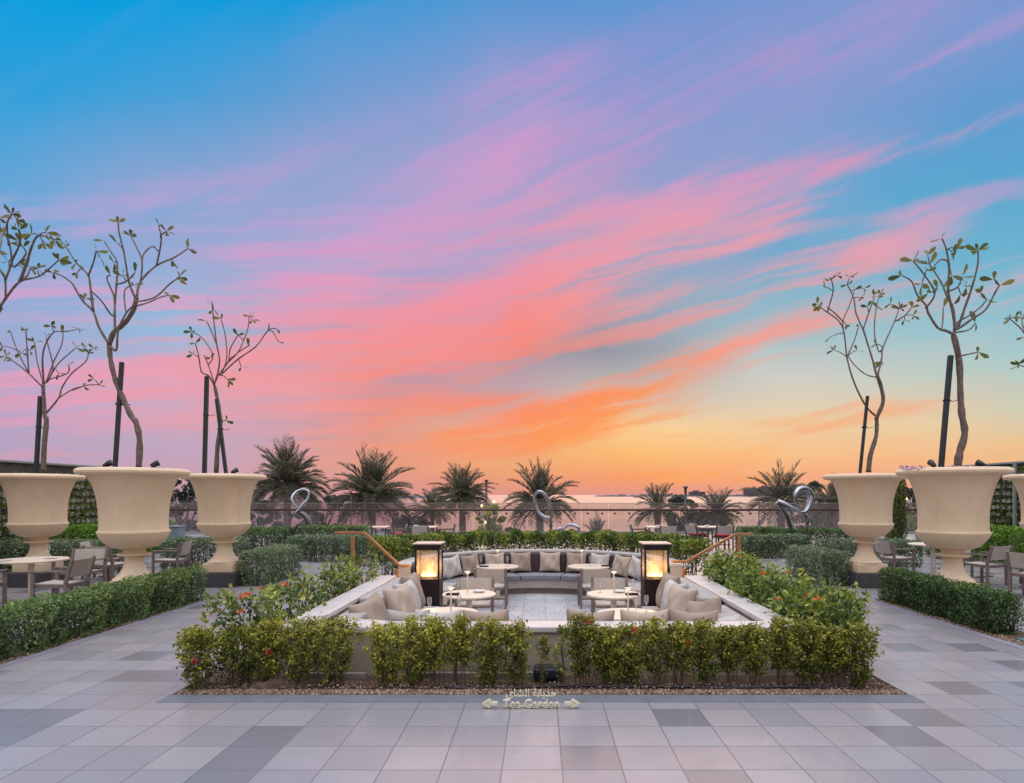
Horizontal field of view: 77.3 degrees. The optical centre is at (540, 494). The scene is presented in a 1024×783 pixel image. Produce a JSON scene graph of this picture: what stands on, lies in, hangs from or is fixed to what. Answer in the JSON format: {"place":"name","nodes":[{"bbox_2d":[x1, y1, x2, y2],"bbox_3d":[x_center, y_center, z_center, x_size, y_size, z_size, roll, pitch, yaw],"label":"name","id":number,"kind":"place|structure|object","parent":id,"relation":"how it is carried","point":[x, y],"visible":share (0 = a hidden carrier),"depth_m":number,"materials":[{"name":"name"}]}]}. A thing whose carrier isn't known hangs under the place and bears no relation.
{"place":"outdoors","nodes":[
{"label":"outdoors","id":0,"kind":"place"},
{"bbox_2d":[0,459,161,569],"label":"green wall","id":1,"kind":"structure","parent":0,"point":[82,506],"depth_m":17.28,"materials":[{"name":"plant"}]},
{"bbox_2d":[0,534,1023,782],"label":"terrace paving","id":2,"kind":"structure","parent":0,"point":[94,710],"depth_m":4.99,"materials":[{"name":"grey tile"}]},
{"bbox_2d":[0,473,85,587],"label":"stone urn","id":3,"kind":"object","parent":2,"relation":"on","point":[37,505],"visible":0.88,"depth_m":12.54,"materials":[{"name":"stone"}]},
{"bbox_2d":[0,321,104,472],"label":"frangipani tree","id":4,"kind":"object","parent":3,"relation":"in","point":[45,411],"visible":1,"depth_m":12.89,"materials":[{"name":"brown plant"}]},
{"bbox_2d":[0,538,123,571],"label":"hedge","id":5,"kind":"object","parent":2,"relation":"on","point":[68,543],"visible":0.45,"depth_m":15.13,"materials":[{"name":"green plant"}]},
{"bbox_2d":[29,556,95,610],"bbox_3d":[-7.582,1.410,10.205,0.636,0.820,0.660,0,0,-7],"label":"armchair","id":6,"kind":"object","parent":2,"relation":"on","point":[79,567],"visible":0.77,"depth_m":10.07,"materials":[{"name":"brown wood"}]},
{"bbox_2d":[52,548,108,593],"bbox_3d":[-8.453,1.410,11.788,0.660,0.820,0.636,0,0,-4],"label":"armchair","id":7,"kind":"object","parent":2,"relation":"on","point":[101,555],"visible":0.48,"depth_m":12.01,"materials":[{"name":"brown wood"}]},
{"bbox_2d":[48,520,175,563],"bbox_3d":[-12.388,1.294,18.691,1.073,1.110,4.694,0,0,0],"label":"hedge","id":8,"kind":"object","parent":2,"relation":"on","point":[89,528],"visible":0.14,"depth_m":16.94,"materials":[{"name":"green plant"}]},
{"bbox_2d":[73,467,190,612],"bbox_3d":[-6.440,0.703,10.150,1.574,2.235,1.574,0,0,0],"label":"stone urn","id":9,"kind":"object","parent":2,"relation":"on","point":[133,505],"visible":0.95,"depth_m":9.76,"materials":[{"name":"stone"}]},
{"bbox_2d":[44,216,196,466],"bbox_3d":[-6.687,-2.344,10.129,2.655,3.881,1.244,0,0,0],"label":"frangipani tree","id":10,"kind":"object","parent":9,"relation":"in","point":[123,323],"visible":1,"depth_m":10.12,"materials":[{"name":"brown plant"}]},
{"bbox_2d":[158,535,249,569],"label":"hedge","id":11,"kind":"object","parent":2,"relation":"on","point":[200,542],"visible":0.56,"depth_m":15.58,"materials":[{"name":"green plant"}]},
{"bbox_2d":[180,473,266,587],"bbox_3d":[-6.370,0.703,12.900,1.574,2.235,1.574,0,0,0],"label":"stone urn","id":12,"kind":"object","parent":2,"relation":"on","point":[223,503],"visible":0.96,"depth_m":12.54,"materials":[{"name":"stone"}]},
{"bbox_2d":[183,300,283,472],"bbox_3d":[-6.324,-2.179,12.914,2.316,3.483,1.295,0,0,0],"label":"frangipani tree","id":13,"kind":"object","parent":12,"relation":"in","point":[217,451],"visible":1,"depth_m":12.87,"materials":[{"name":"brown plant"}]},
{"bbox_2d":[237,526,297,549],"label":"hedge","id":14,"kind":"object","parent":2,"relation":"on","point":[261,532],"visible":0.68,"depth_m":20.41,"materials":[{"name":"green plant"}]},
{"bbox_2d":[237,543,302,585],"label":"hedge","id":15,"kind":"object","parent":2,"relation":"on","point":[266,555],"visible":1,"depth_m":13.15,"materials":[{"name":"green plant"}]},
{"bbox_2d":[297,524,369,554],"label":"hedge","id":16,"kind":"object","parent":2,"relation":"on","point":[327,529],"visible":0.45,"depth_m":19.56,"materials":[{"name":"green plant"}]},
{"bbox_2d":[284,533,397,561],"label":"hedge","id":17,"kind":"object","parent":2,"relation":"on","point":[303,540],"visible":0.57,"depth_m":17.52,"materials":[{"name":"green plant"}]},
{"bbox_2d":[0,599,1023,667],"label":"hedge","id":18,"kind":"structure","parent":2,"relation":"on","point":[6,664],"depth_m":8.44,"materials":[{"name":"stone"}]},
{"bbox_2d":[482,689,579,707],"bbox_3d":[-0.080,1.741,5.475,0.830,0.150,0.060,0,0,0],"label":"letter sign","id":19,"kind":"object","parent":2,"relation":"on","point":[488,703],"visible":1,"depth_m":5.45,"materials":[{"name":"beige paint"}]},
{"bbox_2d":[157,695,923,701],"bbox_3d":[0.000,1.828,5.715,6.740,0.024,0.210,0,0,0],"label":"border strip","id":20,"kind":"object","parent":2,"relation":"on","point":[555,698],"visible":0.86,"depth_m":5.71,"materials":[{"name":"stone"}]},
{"bbox_2d":[169,503,916,533],"bbox_3d":[0.015,1.098,29.961,36.830,1.445,0.178,0,0,0],"label":"glass railing","id":21,"kind":"object","parent":2,"relation":"on","point":[479,513],"visible":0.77,"depth_m":29.88,"materials":[{"name":"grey glass"}]},
{"bbox_2d":[735,533,813,558],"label":"hedge","id":22,"kind":"object","parent":2,"relation":"on","point":[774,539],"visible":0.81,"depth_m":18.29,"materials":[{"name":"green plant"}]},
{"bbox_2d":[775,486,813,543],"bbox_3d":[8.149,0.732,20.401,1.311,2.057,0.335,0,0,-8],"label":"loop sculpture","id":23,"kind":"object","parent":2,"relation":"on","point":[782,505],"visible":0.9,"depth_m":20.34,"materials":[{"name":"metal"}]},
{"bbox_2d":[754,527,853,550],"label":"hedge","id":24,"kind":"object","parent":2,"relation":"on","point":[816,532],"visible":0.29,"depth_m":20.73,"materials":[{"name":"green plant"}]},
{"bbox_2d":[785,544,851,585],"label":"hedge","id":25,"kind":"object","parent":2,"relation":"on","point":[813,557],"visible":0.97,"depth_m":13.10,"materials":[{"name":"green plant"}]},
{"bbox_2d":[823,473,907,587],"bbox_3d":[6.500,0.703,12.800,1.574,2.235,1.574,0,0,0],"label":"stone urn","id":26,"kind":"object","parent":2,"relation":"on","point":[865,501],"visible":0.98,"depth_m":12.44,"materials":[{"name":"stone"}]},
{"bbox_2d":[812,272,920,471],"bbox_3d":[6.590,-2.462,12.918,2.058,4.024,0.932,0,0,-8],"label":"frangipani tree","id":27,"kind":"object","parent":26,"relation":"in","point":[876,418],"visible":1,"depth_m":12.85,"materials":[{"name":"brown plant"}]},
{"bbox_2d":[817,537,923,566],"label":"hedge","id":28,"kind":"object","parent":2,"relation":"on","point":[846,543],"visible":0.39,"depth_m":16.17,"materials":[{"name":"green plant"}]},
{"bbox_2d":[884,480,907,553],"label":"column shrub","id":29,"kind":"object","parent":2,"relation":"on","point":[898,506],"visible":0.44,"depth_m":19.86,"materials":[{"name":"green plant"}]},
{"bbox_2d":[895,466,1014,615],"bbox_3d":[6.440,0.703,10.000,1.574,2.235,1.574,0,0,0],"label":"stone urn","id":30,"kind":"object","parent":2,"relation":"on","point":[953,504],"visible":0.86,"depth_m":9.61,"materials":[{"name":"stone"}]},
{"bbox_2d":[938,355,957,466],"bbox_3d":[6.375,-1.261,10.000,0.311,1.838,0.114,0,0,0],"label":"support stake","id":31,"kind":"object","parent":30,"relation":"on","point":[945,412],"visible":0.83,"depth_m":9.97,"materials":[{"name":"black wood"}]},
{"bbox_2d":[888,231,1014,465],"bbox_3d":[6.336,-2.227,10.007,2.080,3.580,1.026,0,0,-11],"label":"frangipani tree","id":32,"kind":"object","parent":30,"relation":"in","point":[964,428],"visible":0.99,"depth_m":9.96,"materials":[{"name":"brown plant"}]},
{"bbox_2d":[914,523,1023,568],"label":"hedge","id":33,"kind":"object","parent":2,"relation":"on","point":[998,535],"visible":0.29,"depth_m":16.57,"materials":[{"name":"green plant"}]},
{"bbox_2d":[963,545,1012,585],"bbox_3d":[9.015,1.410,12.915,0.660,0.820,0.636,0,0,-24],"label":"armchair","id":34,"kind":"object","parent":2,"relation":"on","point":[996,553],"visible":0.73,"depth_m":12.74,"materials":[{"name":"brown wood"}]},
{"bbox_3d":[-10.120,0.703,10.150,1.574,2.235,1.574,0,0,0],"label":"stone urn","id":35,"kind":"object","parent":2,"relation":"on","visible":0},
{"bbox_2d":[0,204,71,311],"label":"frangipani tree","id":36,"kind":"object","parent":35,"relation":"in","point":[63,260],"visible":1,"depth_m":9.90,"materials":[{"name":"green plant"}]},
{"bbox_2d":[0,599,1023,663],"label":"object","id":37,"kind":"structure","parent":0,"point":[1016,636],"depth_m":8.38,"materials":[{"name":"soil"}]},
{"bbox_2d":[0,560,210,659],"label":"hedge","id":38,"kind":"object","parent":37,"relation":"on","point":[180,581],"visible":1,"depth_m":8.39,"materials":[{"name":"green plant"}]},
{"bbox_2d":[867,566,1023,634],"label":"hedge","id":39,"kind":"object","parent":37,"relation":"on","point":[903,581],"visible":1,"depth_m":9.14,"materials":[{"name":"green plant"}]},
{"bbox_2d":[0,0,1023,494],"label":"sky","id":40,"kind":"structure","parent":0,"point":[599,239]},
{"bbox_2d":[175,688,903,694],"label":"gravel","id":41,"kind":"structure","parent":0,"point":[584,691],"depth_m":5.88,"materials":[{"name":"grey gravel"}]},
{"bbox_2d":[446,593,635,620],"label":"sunken floor","id":42,"kind":"structure","parent":0,"point":[540,606],"depth_m":13.01,"materials":[{"name":"grey tile"}]},
{"bbox_2d":[297,575,396,620],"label":"retaining wall","id":43,"kind":"structure","parent":42,"relation":"on","point":[339,604],"depth_m":8.22,"materials":[{"name":"stone"}]},
{"bbox_2d":[334,578,438,620],"bbox_3d":[-2.040,1.810,8.730,0.760,0.920,3.780,0,0,0],"label":"side sofa","id":44,"kind":"object","parent":42,"relation":"on","point":[379,591],"visible":0.1,"depth_m":8.67,"materials":[{"name":"grey fabric"}]},
{"bbox_2d":[348,592,387,620],"bbox_3d":[-2.098,1.545,7.942,0.280,0.561,0.544,-22,2,26],"label":"throw pillow","id":45,"kind":"object","parent":44,"relation":"on","point":[372,606],"visible":0.38,"depth_m":7.90,"materials":[{"name":"beige fabric"}]},
{"bbox_2d":[383,583,415,612],"bbox_3d":[-1.942,1.543,8.875,0.274,0.579,0.544,-17,-5,23],"label":"throw pillow","id":46,"kind":"object","parent":44,"relation":"on","point":[401,598],"visible":0.56,"depth_m":8.76,"materials":[{"name":"beige fabric"}]},
{"bbox_2d":[412,541,444,606],"bbox_3d":[-1.930,1.546,11.100,0.492,1.448,0.492,0,0,0],"label":"fire lantern","id":47,"kind":"object","parent":42,"relation":"on","point":[431,585],"visible":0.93,"depth_m":10.89,"materials":[{"name":"brown metal"}]},
{"bbox_2d":[455,577,494,611],"bbox_3d":[-1.122,1.860,10.988,0.660,0.820,0.636,0,0,-3],"label":"armchair","id":48,"kind":"object","parent":42,"relation":"on","point":[479,583],"visible":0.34,"depth_m":11.22,"materials":[{"name":"beige fabric"}]},
{"bbox_2d":[474,568,507,608],"bbox_3d":[-0.990,1.860,12.912,0.660,0.820,0.636,0,0,0],"label":"armchair","id":49,"kind":"object","parent":42,"relation":"on","point":[500,575],"visible":0.71,"depth_m":12.65,"materials":[{"name":"beige fabric"}]},
{"bbox_2d":[399,549,682,608],"bbox_3d":[0.000,1.795,13.960,5.598,0.950,3.380,0,0,0],"label":"curved sofa","id":50,"kind":"object","parent":42,"relation":"on","point":[536,580],"visible":0.43,"depth_m":14.64,"materials":[{"name":"grey fabric"}]},
{"bbox_2d":[577,568,612,608],"bbox_3d":[1.101,1.860,12.912,0.660,0.820,0.636,0,0,-2],"label":"armchair","id":51,"kind":"object","parent":42,"relation":"on","point":[585,575],"visible":0.73,"depth_m":12.65,"materials":[{"name":"beige fabric"}]},
{"bbox_2d":[591,577,630,612],"bbox_3d":[1.201,1.860,10.988,0.660,0.820,0.636,0,0,2],"label":"armchair","id":52,"kind":"object","parent":42,"relation":"on","point":[620,583],"visible":0.46,"depth_m":11.22,"materials":[{"name":"beige fabric"}]},
{"bbox_2d":[638,541,671,606],"bbox_3d":[1.980,1.546,11.100,0.492,1.448,0.492,0,0,0],"label":"fire lantern","id":53,"kind":"object","parent":42,"relation":"on","point":[650,583],"visible":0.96,"depth_m":10.89,"materials":[{"name":"brown metal"}]},
{"bbox_2d":[641,578,749,620],"bbox_3d":[2.040,1.810,8.730,0.760,0.920,3.780,0,0,0],"label":"side sofa","id":54,"kind":"object","parent":42,"relation":"on","point":[704,594],"visible":0.2,"depth_m":8.58,"materials":[{"name":"grey fabric"}]},
{"bbox_2d":[665,583,698,620],"bbox_3d":[1.942,1.543,8.875,0.290,0.579,0.544,17,-5,-23],"label":"throw pillow","id":55,"kind":"object","parent":54,"relation":"on","point":[679,597],"visible":0.51,"depth_m":8.78,"materials":[{"name":"beige fabric"}]},
{"bbox_2d":[684,575,788,620],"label":"retaining wall","id":56,"kind":"structure","parent":42,"relation":"on","point":[743,607],"depth_m":8.10,"materials":[{"name":"stone"}]},
{"bbox_2d":[169,495,913,530],"bbox_3d":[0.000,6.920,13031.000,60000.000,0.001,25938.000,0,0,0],"label":"sea water","id":57,"kind":"structure","parent":0,"point":[618,521],"depth_m":214.46,"materials":[{"name":"beige liquid"}]},
{"bbox_2d":[187,652,899,694],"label":"planting bed ground","id":58,"kind":"structure","parent":0,"point":[769,680],"depth_m":6.33,"materials":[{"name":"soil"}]},
{"bbox_2d":[170,624,220,689],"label":"clipped bush","id":59,"kind":"object","parent":58,"relation":"on","point":[193,635],"visible":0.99,"depth_m":5.95,"materials":[{"name":"green plant"}]},
{"bbox_2d":[210,621,261,685],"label":"clipped bush","id":60,"kind":"object","parent":58,"relation":"on","point":[227,638],"visible":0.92,"depth_m":6.13,"materials":[{"name":"green plant"}]},
{"bbox_2d":[199,582,311,667],"bbox_3d":[-2.942,1.392,6.741,1.036,0.961,0.993,0,0,0],"label":"ixora shrub","id":61,"kind":"object","parent":58,"relation":"on","point":[231,603],"visible":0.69,"depth_m":6.64,"materials":[{"name":"green plant"}]},
{"bbox_2d":[246,615,293,681],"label":"clipped bush","id":62,"kind":"object","parent":58,"relation":"on","point":[263,639],"visible":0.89,"depth_m":6.09,"materials":[{"name":"green plant"}]},
{"bbox_2d":[258,578,326,620],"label":"ixora shrub","id":63,"kind":"object","parent":58,"relation":"on","point":[288,599],"visible":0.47,"depth_m":7.49,"materials":[{"name":"green plant"}]},
{"bbox_2d":[268,613,328,684],"bbox_3d":[-2.361,1.524,6.174,0.549,0.695,0.580,0,0,33],"label":"clipped bush","id":64,"kind":"object","parent":58,"relation":"on","point":[302,627],"visible":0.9,"depth_m":6.12,"materials":[{"name":"green plant"}]},
{"bbox_2d":[275,565,346,618],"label":"ixora shrub","id":65,"kind":"object","parent":58,"relation":"on","point":[305,585],"visible":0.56,"depth_m":8.16,"materials":[{"name":"green plant"}]},
{"bbox_2d":[301,562,357,607],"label":"ixora shrub","id":66,"kind":"object","parent":58,"relation":"on","point":[324,575],"visible":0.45,"depth_m":8.97,"materials":[{"name":"green plant"}]},
{"bbox_2d":[304,612,365,688],"bbox_3d":[-1.998,1.502,6.203,0.537,0.739,0.536,0,0,35],"label":"clipped bush","id":67,"kind":"object","parent":58,"relation":"on","point":[327,626],"visible":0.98,"depth_m":6.15,"materials":[{"name":"green plant"}]},
{"bbox_2d":[362,619,406,687],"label":"clipped bush","id":68,"kind":"object","parent":58,"relation":"on","point":[379,657],"visible":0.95,"depth_m":6.15,"materials":[{"name":"green plant"}]},
{"bbox_2d":[396,614,434,687],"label":"clipped bush","id":69,"kind":"object","parent":58,"relation":"on","point":[415,667],"visible":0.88,"depth_m":6.14,"materials":[{"name":"green plant"}]},
{"bbox_2d":[419,613,456,685],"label":"clipped bush","id":70,"kind":"object","parent":58,"relation":"on","point":[437,641],"visible":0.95,"depth_m":6.15,"materials":[{"name":"green plant"}]},
{"bbox_2d":[444,610,476,686],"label":"clipped bush","id":71,"kind":"object","parent":58,"relation":"on","point":[459,625],"visible":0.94,"depth_m":6.16,"materials":[{"name":"green plant"}]},
{"bbox_2d":[461,614,507,686],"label":"clipped bush","id":72,"kind":"object","parent":58,"relation":"on","point":[492,635],"visible":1,"depth_m":6.10,"materials":[{"name":"green plant"}]},
{"bbox_2d":[494,616,534,686],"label":"clipped bush","id":73,"kind":"object","parent":58,"relation":"on","point":[518,647],"visible":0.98,"depth_m":6.11,"materials":[{"name":"green plant"}]},
{"bbox_2d":[276,621,799,674],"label":"retaining wall","id":74,"kind":"structure","parent":58,"relation":"on","point":[361,660],"depth_m":6.55,"materials":[{"name":"stone"}]},
{"bbox_2d":[559,611,603,687],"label":"clipped bush","id":75,"kind":"object","parent":58,"relation":"on","point":[584,630],"visible":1,"depth_m":6.11,"materials":[{"name":"green plant"}]},
{"bbox_2d":[592,623,624,684],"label":"clipped bush","id":76,"kind":"object","parent":58,"relation":"on","point":[608,652],"visible":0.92,"depth_m":6.13,"materials":[{"name":"green plant"}]},
{"bbox_2d":[604,621,650,684],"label":"clipped bush","id":77,"kind":"object","parent":58,"relation":"on","point":[626,669],"visible":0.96,"depth_m":6.12,"materials":[{"name":"green plant"}]},
{"bbox_2d":[628,615,671,684],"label":"clipped bush","id":78,"kind":"object","parent":58,"relation":"on","point":[653,624],"visible":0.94,"depth_m":6.14,"materials":[{"name":"green plant"}]},
{"bbox_2d":[445,684,857,689],"bbox_3d":[1.050,1.816,6.046,3.901,0.037,0.084,0,0,0],"label":"irrigation hose","id":79,"kind":"object","parent":58,"relation":"on","point":[655,686],"visible":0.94,"depth_m":6.04,"materials":[{"name":"black rubber"}]},
{"bbox_2d":[659,618,703,685],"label":"clipped bush","id":80,"kind":"object","parent":58,"relation":"on","point":[680,640],"visible":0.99,"depth_m":6.09,"materials":[{"name":"green plant"}]},
{"bbox_2d":[690,617,725,685],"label":"clipped bush","id":81,"kind":"object","parent":58,"relation":"on","point":[706,649],"visible":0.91,"depth_m":6.14,"materials":[{"name":"green plant"}]},
{"bbox_2d":[712,624,747,684],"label":"clipped bush","id":82,"kind":"object","parent":58,"relation":"on","point":[728,654],"visible":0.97,"depth_m":6.15,"materials":[{"name":"green plant"}]},
{"bbox_2d":[709,554,783,609],"bbox_3d":[3.037,1.374,9.371,0.996,0.996,1.007,0,0,-37],"label":"ixora shrub","id":83,"kind":"object","parent":58,"relation":"on","point":[747,563],"visible":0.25,"depth_m":9.30,"materials":[{"name":"green plant"}]},
{"bbox_2d":[709,562,792,608],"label":"ixora shrub","id":84,"kind":"object","parent":58,"relation":"on","point":[747,576],"visible":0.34,"depth_m":8.59,"materials":[{"name":"green plant"}]},
{"bbox_2d":[732,621,775,685],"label":"clipped bush","id":85,"kind":"object","parent":58,"relation":"on","point":[756,635],"visible":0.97,"depth_m":6.13,"materials":[{"name":"green plant"}]},
{"bbox_2d":[765,615,795,685],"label":"clipped bush","id":86,"kind":"object","parent":58,"relation":"on","point":[779,629],"visible":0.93,"depth_m":6.17,"materials":[{"name":"green plant"}]},
{"bbox_2d":[745,567,825,615],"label":"ixora shrub","id":87,"kind":"object","parent":58,"relation":"on","point":[783,581],"visible":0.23,"depth_m":7.89,"materials":[{"name":"green plant"}]},
{"bbox_2d":[762,577,844,656],"bbox_3d":[2.971,1.402,7.170,0.947,0.940,0.979,0,0,24],"label":"ixora shrub","id":88,"kind":"object","parent":58,"relation":"on","point":[773,604],"visible":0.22,"depth_m":7.23,"materials":[{"name":"green plant"}]},
{"bbox_2d":[784,614,832,685],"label":"clipped bush","id":89,"kind":"object","parent":58,"relation":"on","point":[801,629],"visible":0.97,"depth_m":6.09,"materials":[{"name":"green plant"}]},
{"bbox_2d":[777,581,879,677],"bbox_3d":[3.008,1.386,6.639,1.031,0.973,1.004,0,0,0],"label":"ixora shrub","id":90,"kind":"object","parent":58,"relation":"on","point":[827,612],"visible":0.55,"depth_m":6.54,"materials":[{"name":"green plant"}]},
{"bbox_2d":[812,624,856,685],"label":"clipped bush","id":91,"kind":"object","parent":58,"relation":"on","point":[835,652],"visible":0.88,"depth_m":6.07,"materials":[{"name":"green plant"}]},
{"bbox_2d":[840,621,884,688],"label":"clipped bush","id":92,"kind":"object","parent":58,"relation":"on","point":[862,632],"visible":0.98,"depth_m":5.97,"materials":[{"name":"green plant"}]},
{"bbox_2d":[935,461,1023,556],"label":"green wall","id":93,"kind":"structure","parent":0,"point":[1005,508],"depth_m":17.58,"materials":[{"name":"plant"}]},
{"bbox_3d":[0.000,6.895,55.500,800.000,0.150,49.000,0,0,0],"label":"beach sand","id":94,"kind":"structure","parent":0,"visible":0},
{"bbox_2d":[169,472,199,530],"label":"broadleaf tree","id":95,"kind":"object","parent":94,"relation":"on","point":[184,499],"visible":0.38,"depth_m":49.96,"materials":[{"name":"green plant"}]},
{"bbox_2d":[247,433,332,530],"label":"date palm","id":96,"kind":"object","parent":94,"relation":"on","point":[290,473],"visible":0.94,"depth_m":45.40,"materials":[{"name":"green plant"}]},
{"bbox_2d":[324,445,419,529],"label":"date palm","id":97,"kind":"object","parent":94,"relation":"on","point":[369,483],"visible":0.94,"depth_m":46.23,"materials":[{"name":"green plant"}]},
{"bbox_2d":[407,486,455,530],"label":"date palm","id":98,"kind":"object","parent":94,"relation":"on","point":[428,503],"visible":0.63,"depth_m":55.67,"materials":[{"name":"green plant"}]},
{"bbox_2d":[427,462,497,530],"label":"date palm","id":99,"kind":"object","parent":94,"relation":"on","point":[463,494],"visible":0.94,"depth_m":51.54,"materials":[{"name":"green plant"}]},
{"bbox_2d":[501,457,580,530],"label":"date palm","id":100,"kind":"object","parent":94,"relation":"on","point":[538,481],"visible":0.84,"depth_m":47.51,"materials":[{"name":"green plant"}]},
{"bbox_2d":[628,483,683,530],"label":"date palm","id":101,"kind":"object","parent":94,"relation":"on","point":[658,504],"visible":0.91,"depth_m":55.64,"materials":[{"name":"green plant"}]},
{"bbox_2d":[690,486,745,530],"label":"date palm","id":102,"kind":"object","parent":94,"relation":"on","point":[717,501],"visible":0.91,"depth_m":57.56,"materials":[{"name":"green plant"}]},
{"bbox_2d":[735,458,821,527],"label":"date palm","id":103,"kind":"object","parent":94,"relation":"on","point":[783,491],"visible":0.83,"depth_m":45.69,"materials":[{"name":"green plant"}]},
{"bbox_2d":[803,473,838,527],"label":"date palm","id":104,"kind":"object","parent":94,"relation":"on","point":[832,501],"visible":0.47,"depth_m":51.69,"materials":[{"name":"green plant"}]},
{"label":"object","id":105,"kind":"structure","parent":0,"visible":0},
{"bbox_2d":[367,527,712,577],"bbox_3d":[-0.003,1.334,14.647,7.038,1.034,3.454,0,0,0],"label":"curved hedge","id":106,"kind":"object","parent":105,"relation":"on","point":[400,546],"visible":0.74,"depth_m":15.01,"materials":[{"name":"green plant"}]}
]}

